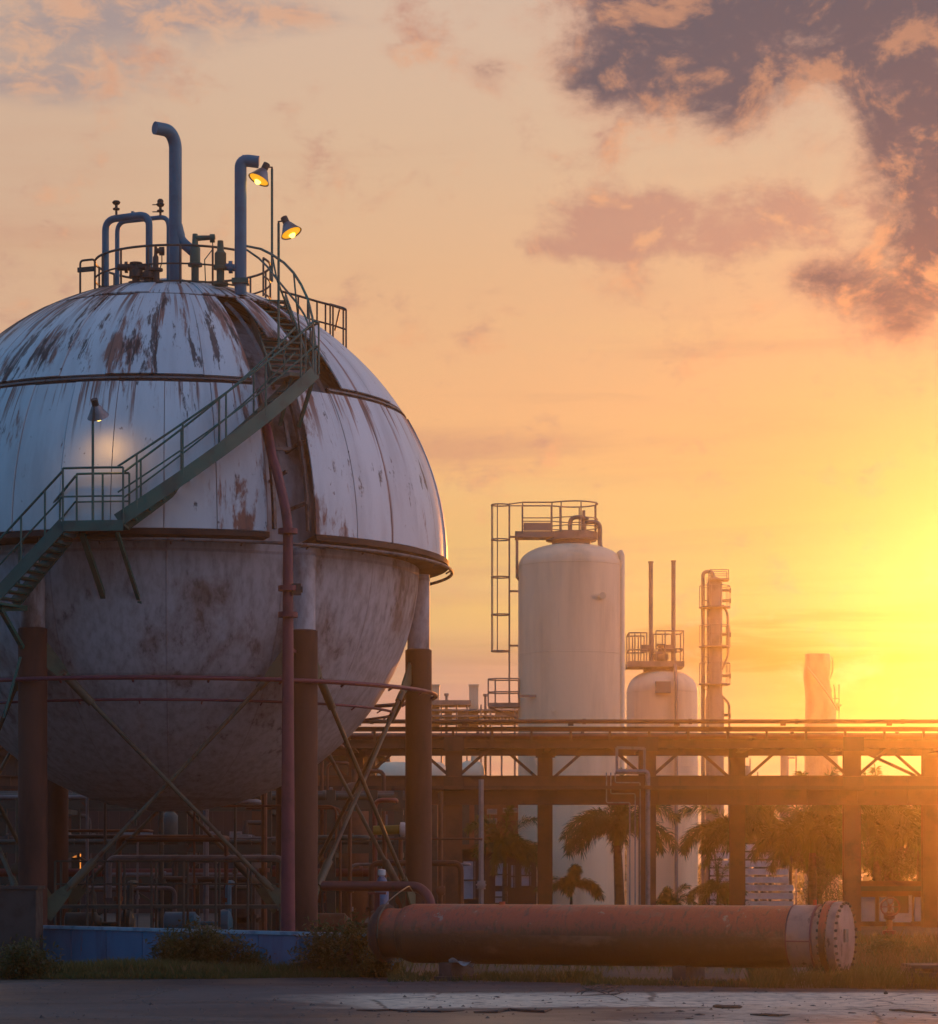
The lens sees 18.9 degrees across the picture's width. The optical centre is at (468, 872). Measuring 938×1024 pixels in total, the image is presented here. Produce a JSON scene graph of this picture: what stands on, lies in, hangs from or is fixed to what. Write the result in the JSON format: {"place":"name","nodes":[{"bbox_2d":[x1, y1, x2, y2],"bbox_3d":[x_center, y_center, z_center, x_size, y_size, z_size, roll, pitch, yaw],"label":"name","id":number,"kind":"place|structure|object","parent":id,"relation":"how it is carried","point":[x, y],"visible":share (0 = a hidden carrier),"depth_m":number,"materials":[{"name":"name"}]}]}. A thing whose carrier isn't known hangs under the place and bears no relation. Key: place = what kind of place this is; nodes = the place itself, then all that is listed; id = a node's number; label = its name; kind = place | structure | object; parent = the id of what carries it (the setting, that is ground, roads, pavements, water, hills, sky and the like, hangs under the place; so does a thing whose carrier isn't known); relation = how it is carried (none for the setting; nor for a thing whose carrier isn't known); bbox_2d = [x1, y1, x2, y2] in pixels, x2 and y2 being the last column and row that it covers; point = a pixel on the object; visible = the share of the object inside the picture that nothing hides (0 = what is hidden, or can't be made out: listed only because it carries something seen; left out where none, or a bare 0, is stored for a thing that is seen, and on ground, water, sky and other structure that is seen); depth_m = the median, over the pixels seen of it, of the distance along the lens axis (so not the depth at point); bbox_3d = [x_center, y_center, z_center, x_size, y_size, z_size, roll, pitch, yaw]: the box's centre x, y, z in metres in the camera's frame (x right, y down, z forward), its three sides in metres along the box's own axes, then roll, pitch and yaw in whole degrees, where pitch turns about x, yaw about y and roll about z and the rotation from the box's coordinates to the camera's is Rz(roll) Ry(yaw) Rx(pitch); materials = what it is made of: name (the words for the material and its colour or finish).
{"place":"outdoors","nodes":[
{"label":"outdoors","id":0,"kind":"place"},
{"bbox_2d":[0,756,390,912],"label":"long shed","id":1,"kind":"structure","parent":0,"point":[222,822],"depth_m":122.00,"materials":[{"name":"metal"}]},
{"bbox_2d":[0,891,937,989],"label":"ground","id":2,"kind":"structure","parent":0,"point":[144,920],"depth_m":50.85,"materials":[{"name":"green plant"}]},
{"bbox_2d":[0,886,44,962],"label":"concrete block","id":3,"kind":"structure","parent":2,"relation":"on","point":[21,911],"depth_m":52.95,"materials":[{"name":"paint"}]},
{"bbox_2d":[0,933,64,978],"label":"bush","id":4,"kind":"object","parent":2,"relation":"on","point":[20,957],"visible":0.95,"depth_m":46.28,"materials":[{"name":"green plant"}]},
{"bbox_2d":[64,880,137,926],"bbox_3d":[-8.190,0.960,63.325,1.700,1.580,1.350,0,0,0],"label":"pump set","id":5,"kind":"object","parent":2,"relation":"on","point":[74,918],"visible":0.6,"depth_m":62.84,"materials":[{"name":"grey metal"}]},
{"bbox_2d":[107,803,166,927],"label":"branch pipe","id":6,"kind":"object","parent":2,"relation":"on","point":[160,879],"visible":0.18,"depth_m":66.44,"materials":[{"name":"grey metal"}]},
{"bbox_2d":[157,812,177,912],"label":"process vessel","id":7,"kind":"object","parent":2,"relation":"on","point":[170,823],"visible":0.15,"depth_m":74.72,"materials":[{"name":"teal paint"}]},
{"bbox_2d":[54,860,280,931],"bbox_3d":[-6.593,0.741,62.000,4.971,2.019,0.960,0,0,0],"label":"railing","id":8,"kind":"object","parent":2,"relation":"on","point":[151,906],"visible":0.56,"depth_m":61.54,"materials":[{"name":"grey metal"}]},
{"bbox_2d":[113,835,229,926],"bbox_3d":[-6.475,0.438,65.275,3.282,2.625,1.626,0,0,-40],"label":"branch pipe","id":9,"kind":"object","parent":2,"relation":"on","point":[121,839],"visible":0.53,"depth_m":64.76,"materials":[{"name":"metal"}]},
{"bbox_2d":[134,803,237,929],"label":"branch pipe","id":10,"kind":"object","parent":2,"relation":"on","point":[235,871],"visible":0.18,"depth_m":65.56,"materials":[{"name":"metal"}]},
{"bbox_2d":[106,855,280,910],"bbox_3d":[-6.180,0.673,64.023,4.170,2.153,0.253,0,0,0],"label":"branch pipe","id":11,"kind":"object","parent":2,"relation":"on","point":[171,857],"visible":0.5,"depth_m":63.97,"materials":[{"name":"grey metal"}]},
{"bbox_2d":[163,880,234,932],"bbox_3d":[-6.080,0.960,64.325,1.700,1.580,1.350,0,0,0],"label":"pump set","id":12,"kind":"object","parent":2,"relation":"on","point":[171,918],"visible":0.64,"depth_m":63.80,"materials":[{"name":"blue metal"}]},
{"bbox_2d":[125,838,227,904],"bbox_3d":[-7.061,0.475,64.396,3.075,2.550,1.485,0,0,38],"label":"branch pipe","id":13,"kind":"object","parent":12,"relation":"on","point":[136,840],"visible":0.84,"depth_m":63.98,"materials":[{"name":"grey metal"}]},
{"bbox_2d":[0,790,404,930],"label":"pipe rack","id":14,"kind":"object","parent":2,"relation":"on","point":[75,809],"visible":0.31,"depth_m":69.89,"materials":[{"name":"brown metal"}]},
{"bbox_2d":[0,839,393,843],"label":"rack pipe","id":15,"kind":"object","parent":14,"relation":"on","point":[100,841],"visible":0.45,"depth_m":69.90,"materials":[{"name":"grey metal"}]},
{"bbox_2d":[0,790,403,799],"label":"rack pipe","id":16,"kind":"object","parent":14,"relation":"on","point":[340,796],"visible":0.19,"depth_m":70.62,"materials":[{"name":"grey metal"}]},
{"bbox_2d":[0,865,404,876],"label":"rack pipe","id":17,"kind":"object","parent":14,"relation":"on","point":[360,872],"visible":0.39,"depth_m":71.09,"materials":[{"name":"metal"}]},
{"bbox_2d":[153,876,257,930],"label":"branch pipe","id":18,"kind":"object","parent":2,"relation":"on","point":[205,879],"visible":0.49,"depth_m":66.47,"materials":[{"name":"metal"}]},
{"bbox_2d":[141,916,277,968],"bbox_3d":[-4.449,1.259,48.467,2.343,1.063,1.639,0,0,-21],"label":"bush","id":19,"kind":"object","parent":2,"relation":"on","point":[204,947],"visible":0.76,"depth_m":48.14,"materials":[{"name":"green plant"}]},
{"bbox_2d":[43,925,393,976],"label":"wall","id":20,"kind":"structure","parent":2,"relation":"on","point":[80,943],"depth_m":52.32,"materials":[{"name":"blue paint"}]},
{"bbox_2d":[0,278,448,935],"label":"spherical tank","id":21,"kind":"object","parent":2,"relation":"on","point":[148,364],"visible":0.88,"depth_m":55.66,"materials":[{"name":"metal"}]},
{"bbox_2d":[102,211,152,286],"bbox_3d":[-7.153,-13.057,59.316,1.111,1.656,1.380,0,0,0],"label":"pipe loop","id":22,"kind":"object","parent":21,"relation":"attached to","point":[133,215],"visible":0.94,"depth_m":58.90,"materials":[{"name":"blue paint"}]},
{"bbox_2d":[115,215,168,284],"bbox_3d":[-6.931,-13.155,59.800,1.533,1.600,0.100,0,0,34],"label":"pipe loop","id":23,"kind":"object","parent":21,"relation":"attached to","point":[117,242],"visible":0.75,"depth_m":60.01,"materials":[{"name":"blue paint"}]},
{"bbox_2d":[0,245,319,717],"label":"stairway","id":24,"kind":"object","parent":21,"relation":"attached to","point":[289,390],"visible":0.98,"depth_m":54.15,"materials":[{"name":"green paint"}]},
{"bbox_2d":[87,398,108,519],"bbox_3d":[-7.067,-7.831,53.643,0.390,2.406,0.398,0,0,-27],"label":"flood lamp","id":25,"kind":"object","parent":24,"relation":"on","point":[98,412],"visible":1,"depth_m":53.46,"materials":[{"name":"metal"}]},
{"bbox_2d":[277,215,301,348],"bbox_3d":[-3.557,-11.779,56.079,0.420,2.615,0.610,0,0,-15],"label":"flood lamp","id":26,"kind":"object","parent":24,"relation":"attached to","point":[290,230],"visible":1,"depth_m":56.27,"materials":[{"name":"metal"}]},
{"bbox_2d":[152,121,191,279],"bbox_3d":[-6.132,-13.886,58.518,0.928,3.356,0.411,0,0,-20],"label":"vent pipe","id":27,"kind":"object","parent":21,"relation":"attached to","point":[169,133],"visible":0.98,"depth_m":58.48,"materials":[{"name":"blue metal"}]},
{"bbox_2d":[77,244,270,298],"bbox_3d":[-6.119,-12.402,60.012,3.727,1.304,3.772,0,0,31],"label":"crown railing","id":28,"kind":"object","parent":21,"relation":"on","point":[80,269],"visible":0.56,"depth_m":59.01,"materials":[{"name":"metal"}]},
{"bbox_2d":[0,698,392,722],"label":"ring pipe","id":29,"kind":"object","parent":21,"relation":"attached to","point":[202,700],"visible":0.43,"depth_m":55.53,"materials":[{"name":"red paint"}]},
{"bbox_2d":[188,233,215,282],"bbox_3d":[-5.563,-12.752,58.500,0.582,1.050,0.312,0,0,0],"label":"relief valve","id":30,"kind":"object","parent":21,"relation":"on","point":[195,254],"visible":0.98,"depth_m":58.44,"materials":[{"name":"green paint"}]},
{"bbox_2d":[0,675,437,707],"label":"ring pipe","id":31,"kind":"object","parent":21,"relation":"attached to","point":[60,679],"visible":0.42,"depth_m":54.72,"materials":[{"name":"metal"}]},
{"bbox_2d":[213,240,227,286],"bbox_3d":[-5.123,-12.563,58.000,0.320,0.920,0.312,0,0,0],"label":"relief valve","id":32,"kind":"object","parent":21,"relation":"on","point":[219,267],"visible":1,"depth_m":57.92,"materials":[{"name":"green paint"}]},
{"bbox_2d":[225,155,259,295],"bbox_3d":[-4.675,-13.343,58.000,0.721,2.906,0.340,0,0,0],"label":"vent pipe","id":33,"kind":"object","parent":21,"relation":"attached to","point":[240,281],"visible":1,"depth_m":57.89,"materials":[{"name":"blue metal"}]},
{"bbox_2d":[63,537,453,585],"bbox_3d":[-6.360,-6.375,60.000,12.069,0.119,12.069,0,0,0],"label":"ring pipe","id":34,"kind":"object","parent":21,"relation":"attached to","point":[364,550],"visible":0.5,"depth_m":54.55,"materials":[{"name":"metal"}]},
{"bbox_2d":[248,162,272,281],"bbox_3d":[-4.314,-13.488,58.192,0.503,2.447,0.468,0,0,0],"label":"flood lamp","id":35,"kind":"object","parent":21,"relation":"attached to","point":[259,176],"visible":1,"depth_m":58.21,"materials":[{"name":"metal"}]},
{"bbox_2d":[282,290,346,347],"bbox_3d":[-3.312,-11.777,60.700,1.431,1.337,1.644,0,0,0],"label":"walkway railing","id":36,"kind":"object","parent":21,"relation":"on","point":[343,309],"visible":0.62,"depth_m":60.10,"materials":[{"name":"metal"}]},
{"bbox_2d":[201,799,260,928],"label":"branch pipe","id":37,"kind":"object","parent":2,"relation":"on","point":[206,865],"visible":0.38,"depth_m":68.06,"materials":[{"name":"grey metal"}]},
{"bbox_2d":[228,820,260,930],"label":"process vessel","id":38,"kind":"object","parent":2,"relation":"on","point":[241,913],"visible":0.31,"depth_m":75.63,"materials":[{"name":"paint"}]},
{"bbox_2d":[259,793,269,930],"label":"branch pipe","id":39,"kind":"object","parent":2,"relation":"on","point":[263,869],"visible":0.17,"depth_m":66.24,"materials":[{"name":"red metal"}]},
{"bbox_2d":[192,805,336,911],"bbox_3d":[-4.667,0.101,64.282,3.314,3.298,0.090,0,0,0],"label":"branch pipe","id":40,"kind":"object","parent":2,"relation":"on","point":[331,806],"visible":0.56,"depth_m":64.26,"materials":[{"name":"red metal"}]},
{"bbox_2d":[262,423,302,930],"bbox_3d":[-3.659,-3.525,54.975,0.766,10.551,1.697,0,0,-6],"label":"riser pipe","id":41,"kind":"object","parent":2,"relation":"on","point":[289,588],"visible":0.98,"depth_m":54.24,"materials":[{"name":"metal"}]},
{"bbox_2d":[246,807,341,912],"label":"branch pipe","id":42,"kind":"object","parent":2,"relation":"on","point":[340,863],"visible":0.56,"depth_m":67.94,"materials":[{"name":"metal"}]},
{"bbox_2d":[318,744,343,912],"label":"upright pipe","id":43,"kind":"object","parent":2,"relation":"on","point":[322,810],"visible":0.4,"depth_m":71.96,"materials":[{"name":"grey metal"}]},
{"bbox_2d":[318,911,373,932],"bbox_3d":[-2.583,0.960,62.325,1.700,1.580,1.350,0,0,0],"label":"pump set","id":44,"kind":"object","parent":2,"relation":"on","point":[335,917],"visible":0.12,"depth_m":61.79,"materials":[{"name":"metal"}]},
{"bbox_2d":[287,908,405,977],"bbox_3d":[-2.022,1.178,46.541,2.077,1.190,1.807,0,0,0],"label":"bush","id":45,"kind":"object","parent":2,"relation":"on","point":[327,950],"visible":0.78,"depth_m":46.46,"materials":[{"name":"green plant"}]},
{"bbox_2d":[346,814,353,931],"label":"upright pipe","id":46,"kind":"object","parent":2,"relation":"on","point":[350,864],"visible":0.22,"depth_m":65.96,"materials":[{"name":"metal"}]},
{"bbox_2d":[341,769,385,930],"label":"process vessel","id":47,"kind":"object","parent":2,"relation":"on","point":[360,901],"visible":0.38,"depth_m":78.67,"materials":[{"name":"brown paint"}]},
{"bbox_2d":[321,881,434,911],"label":"red pipe","id":48,"kind":"object","parent":2,"relation":"on","point":[423,892],"visible":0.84,"depth_m":51.65,"materials":[{"name":"metal"}]},
{"bbox_2d":[373,822,404,878],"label":"yellow pipe","id":49,"kind":"object","parent":2,"relation":"on","point":[395,829],"visible":0.52,"depth_m":61.92,"materials":[{"name":"yellow metal"}]},
{"bbox_2d":[377,762,445,906],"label":"horizontal drum","id":50,"kind":"object","parent":2,"relation":"on","point":[392,768],"visible":0.21,"depth_m":97.58,"materials":[{"name":"white paint"}]},
{"bbox_2d":[366,860,463,919],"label":"branch pipe","id":51,"kind":"object","parent":2,"relation":"on","point":[457,864],"visible":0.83,"depth_m":66.28,"materials":[{"name":"grey metal"}]},
{"bbox_2d":[436,791,444,903],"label":"upright pipe","id":52,"kind":"object","parent":2,"relation":"on","point":[440,890],"visible":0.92,"depth_m":77.95,"materials":[{"name":"metal"}]},
{"bbox_2d":[386,805,517,903],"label":"switch house","id":53,"kind":"structure","parent":2,"relation":"on","point":[497,811],"depth_m":116.00,"materials":[{"name":"brown paint"}]},
{"bbox_2d":[0,977,937,1023],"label":"concrete apron","id":54,"kind":"object","parent":2,"relation":"on","point":[101,1006],"visible":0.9,"depth_m":36.88,"materials":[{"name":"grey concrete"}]},
{"bbox_2d":[0,727,937,930],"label":"pipe rack","id":55,"kind":"object","parent":2,"relation":"on","point":[851,751],"visible":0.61,"depth_m":84.69,"materials":[{"name":"brown metal"}]},
{"bbox_2d":[0,748,932,750],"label":"rack pipe","id":56,"kind":"object","parent":55,"relation":"on","point":[665,749],"visible":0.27,"depth_m":89.15,"materials":[{"name":"metal"}]},
{"bbox_2d":[0,786,937,788],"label":"cable tray","id":57,"kind":"object","parent":55,"relation":"attached to","point":[647,787],"visible":0.6,"depth_m":84.27,"materials":[{"name":"paint"}]},
{"bbox_2d":[347,734,937,739],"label":"rack pipe","id":58,"kind":"object","parent":55,"relation":"on","point":[661,736],"visible":0.62,"depth_m":85.09,"materials":[{"name":"metal"}]},
{"bbox_2d":[348,732,937,739],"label":"rack pipe","id":59,"kind":"object","parent":55,"relation":"on","point":[658,733],"visible":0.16,"depth_m":85.73,"materials":[{"name":"brown metal"}]},
{"bbox_2d":[359,719,937,725],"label":"rack pipe","id":60,"kind":"object","parent":55,"relation":"on","point":[678,722],"visible":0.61,"depth_m":84.63,"materials":[{"name":"metal"}]},
{"bbox_2d":[462,756,484,844],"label":"horizontal drum","id":61,"kind":"object","parent":2,"relation":"on","point":[476,768],"visible":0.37,"depth_m":103.65,"materials":[{"name":"white paint"}]},
{"bbox_2d":[432,684,517,775],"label":"furnace house","id":62,"kind":"structure","parent":2,"relation":"on","point":[473,710],"depth_m":149.46,"materials":[{"name":"white paint"}]},
{"bbox_2d":[476,779,485,903],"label":"upright pipe","id":63,"kind":"object","parent":2,"relation":"on","point":[480,884],"visible":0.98,"depth_m":79.94,"materials":[{"name":"grey metal"}]},
{"bbox_2d":[462,845,536,903],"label":"control hut","id":64,"kind":"object","parent":2,"relation":"on","point":[521,886],"visible":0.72,"depth_m":98.00,"materials":[{"name":"brown paint"}]},
{"bbox_2d":[463,861,474,898],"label":"window","id":65,"kind":"structure","parent":64,"relation":"in","point":[469,871],"depth_m":97.90,"materials":[{"name":"grey glass"}]},
{"bbox_2d":[462,805,536,903],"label":"palm tree","id":66,"kind":"object","parent":2,"relation":"on","point":[517,847],"visible":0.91,"depth_m":93.35,"materials":[{"name":"green plant"}]},
{"bbox_2d":[518,537,620,904],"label":"tall tank","id":67,"kind":"object","parent":2,"relation":"on","point":[568,627],"visible":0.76,"depth_m":103.25,"materials":[{"name":"white metal"}]},
{"bbox_2d":[488,678,519,718],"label":"rest platform","id":68,"kind":"structure","parent":67,"relation":"attached to","point":[494,706],"depth_m":104.48,"materials":[{"name":"grey metal"}]},
{"bbox_2d":[515,500,597,580],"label":"tank platform","id":69,"kind":"structure","parent":67,"relation":"on","point":[538,531],"depth_m":104.48,"materials":[{"name":"grey metal"}]},
{"bbox_2d":[491,502,521,702],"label":"caged ladder","id":70,"kind":"object","parent":69,"relation":"attached to","point":[497,577],"visible":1,"depth_m":104.82,"materials":[{"name":"grey metal"}]},
{"bbox_2d":[617,550,624,896],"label":"side pipe","id":71,"kind":"object","parent":67,"relation":"attached to","point":[621,554],"visible":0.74,"depth_m":104.14,"materials":[{"name":"white metal"}]},
{"bbox_2d":[533,863,605,904],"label":"palm tree","id":72,"kind":"object","parent":2,"relation":"on","point":[568,884],"visible":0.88,"depth_m":92.23,"materials":[{"name":"green plant"}]},
{"bbox_2d":[367,900,857,987],"bbox_3d":[2.058,1.080,44.072,8.008,1.340,1.110,0,0,25],"label":"exchanger shell","id":73,"kind":"object","parent":2,"relation":"on","point":[684,942],"visible":0.94,"depth_m":43.53,"materials":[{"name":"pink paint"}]},
{"bbox_2d":[558,768,682,904],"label":"palm tree","id":74,"kind":"object","parent":2,"relation":"on","point":[590,826],"visible":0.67,"depth_m":93.35,"materials":[{"name":"green plant"}]},
{"bbox_2d":[606,746,649,904],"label":"down pipe","id":75,"kind":"object","parent":2,"relation":"on","point":[647,825],"visible":0.94,"depth_m":84.36,"materials":[{"name":"metal"}]},
{"bbox_2d":[626,670,697,904],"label":"short tank","id":76,"kind":"object","parent":2,"relation":"on","point":[645,700],"visible":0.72,"depth_m":110.83,"materials":[{"name":"white metal"}]},
{"bbox_2d":[625,630,683,671],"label":"tank platform","id":77,"kind":"structure","parent":76,"relation":"on","point":[646,665],"depth_m":111.18,"materials":[{"name":"grey metal"}]},
{"bbox_2d":[641,561,654,660],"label":"stack pipe","id":78,"kind":"object","parent":77,"relation":"on","point":[650,649],"visible":1,"depth_m":111.42,"materials":[{"name":"grey metal"}]},
{"bbox_2d":[664,560,676,660],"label":"stack pipe","id":79,"kind":"object","parent":77,"relation":"on","point":[673,595],"visible":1,"depth_m":111.43,"materials":[{"name":"grey metal"}]},
{"bbox_2d":[655,658,677,898],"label":"side pipe","id":80,"kind":"object","parent":76,"relation":"attached to","point":[662,686],"visible":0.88,"depth_m":110.40,"materials":[{"name":"grey metal"}]},
{"bbox_2d":[656,883,697,904],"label":"bush","id":81,"kind":"object","parent":2,"relation":"on","point":[665,898],"visible":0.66,"depth_m":88.12,"materials":[{"name":"green plant"}]},
{"bbox_2d":[699,569,730,904],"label":"distillation column","id":82,"kind":"structure","parent":2,"relation":"on","point":[714,684],"depth_m":127.72,"materials":[{"name":"grey metal"}]},
{"bbox_2d":[686,853,749,904],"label":"palm tree","id":83,"kind":"object","parent":2,"relation":"on","point":[708,888],"visible":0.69,"depth_m":91.21,"materials":[{"name":"green plant"}]},
{"bbox_2d":[672,805,793,871],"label":"palm tree","id":84,"kind":"object","parent":2,"relation":"on","point":[713,835],"visible":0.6,"depth_m":93.87,"materials":[{"name":"green plant"}]},
{"bbox_2d":[708,844,793,905],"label":"slatted screen","id":85,"kind":"object","parent":2,"relation":"on","point":[755,887],"visible":0.47,"depth_m":98.97,"materials":[{"name":"white paint"}]},
{"bbox_2d":[625,846,915,895],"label":"tree line","id":86,"kind":"object","parent":2,"relation":"on","point":[800,877],"visible":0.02,"depth_m":223.69,"materials":[{"name":"green plant"}]},
{"bbox_2d":[780,756,796,903],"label":"process column","id":87,"kind":"structure","parent":2,"relation":"on","point":[784,765],"depth_m":139.87,"materials":[{"name":"grey metal"}]},
{"bbox_2d":[745,764,874,904],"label":"palm tree","id":88,"kind":"object","parent":2,"relation":"on","point":[811,832],"visible":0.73,"depth_m":92.39,"materials":[{"name":"green plant"}]},
{"bbox_2d":[789,805,841,904],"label":"broadleaf tree","id":89,"kind":"object","parent":2,"relation":"on","point":[799,861],"visible":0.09,"depth_m":103.54,"materials":[{"name":"green plant"}]},
{"bbox_2d":[795,863,841,904],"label":"bush","id":90,"kind":"object","parent":2,"relation":"on","point":[827,885],"visible":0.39,"depth_m":99.95,"materials":[{"name":"green plant"}]},
{"bbox_2d":[803,653,841,904],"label":"wrapped stack","id":91,"kind":"object","parent":2,"relation":"on","point":[819,701],"visible":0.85,"depth_m":149.32,"materials":[{"name":"white metal"}]},
{"bbox_2d":[818,764,920,880],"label":"palm tree","id":92,"kind":"object","parent":2,"relation":"on","point":[878,820],"visible":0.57,"depth_m":94.13,"materials":[{"name":"green plant"}]},
{"bbox_2d":[854,927,920,964],"bbox_3d":[7.766,1.381,52.086,1.502,0.779,1.726,0,0,0],"label":"bush","id":93,"kind":"object","parent":2,"relation":"on","point":[899,948],"visible":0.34,"depth_m":51.77,"materials":[{"name":"green plant"}]},
{"bbox_2d":[861,805,916,880],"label":"broadleaf tree","id":94,"kind":"object","parent":2,"relation":"on","point":[898,866],"visible":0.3,"depth_m":105.08,"materials":[{"name":"green plant"}]},
{"bbox_2d":[880,897,899,933],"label":"hand wheel valve","id":95,"kind":"object","parent":2,"relation":"on","point":[889,916],"visible":0.95,"depth_m":79.81,"materials":[{"name":"red paint"}]},
{"bbox_2d":[864,805,920,880],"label":"palm tree","id":96,"kind":"object","parent":2,"relation":"on","point":[895,842],"visible":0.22,"depth_m":95.38,"materials":[{"name":"green plant"}]},
{"bbox_2d":[898,963,937,986],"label":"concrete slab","id":97,"kind":"object","parent":2,"relation":"on","point":[926,967],"visible":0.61,"depth_m":42.12,"materials":[{"name":"paint"}]},
{"bbox_2d":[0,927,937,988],"bbox_3d":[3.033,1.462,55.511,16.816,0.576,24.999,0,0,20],"label":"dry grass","id":98,"kind":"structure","parent":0,"point":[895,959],"depth_m":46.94,"materials":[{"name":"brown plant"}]},
{"bbox_2d":[0,0,937,890],"label":"sky","id":99,"kind":"structure","parent":0,"point":[670,267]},
{"bbox_2d":[861,881,920,925],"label":"panel wall","id":100,"kind":"structure","parent":0,"point":[905,894],"depth_m":92.03,"materials":[{"name":"beige metal"}]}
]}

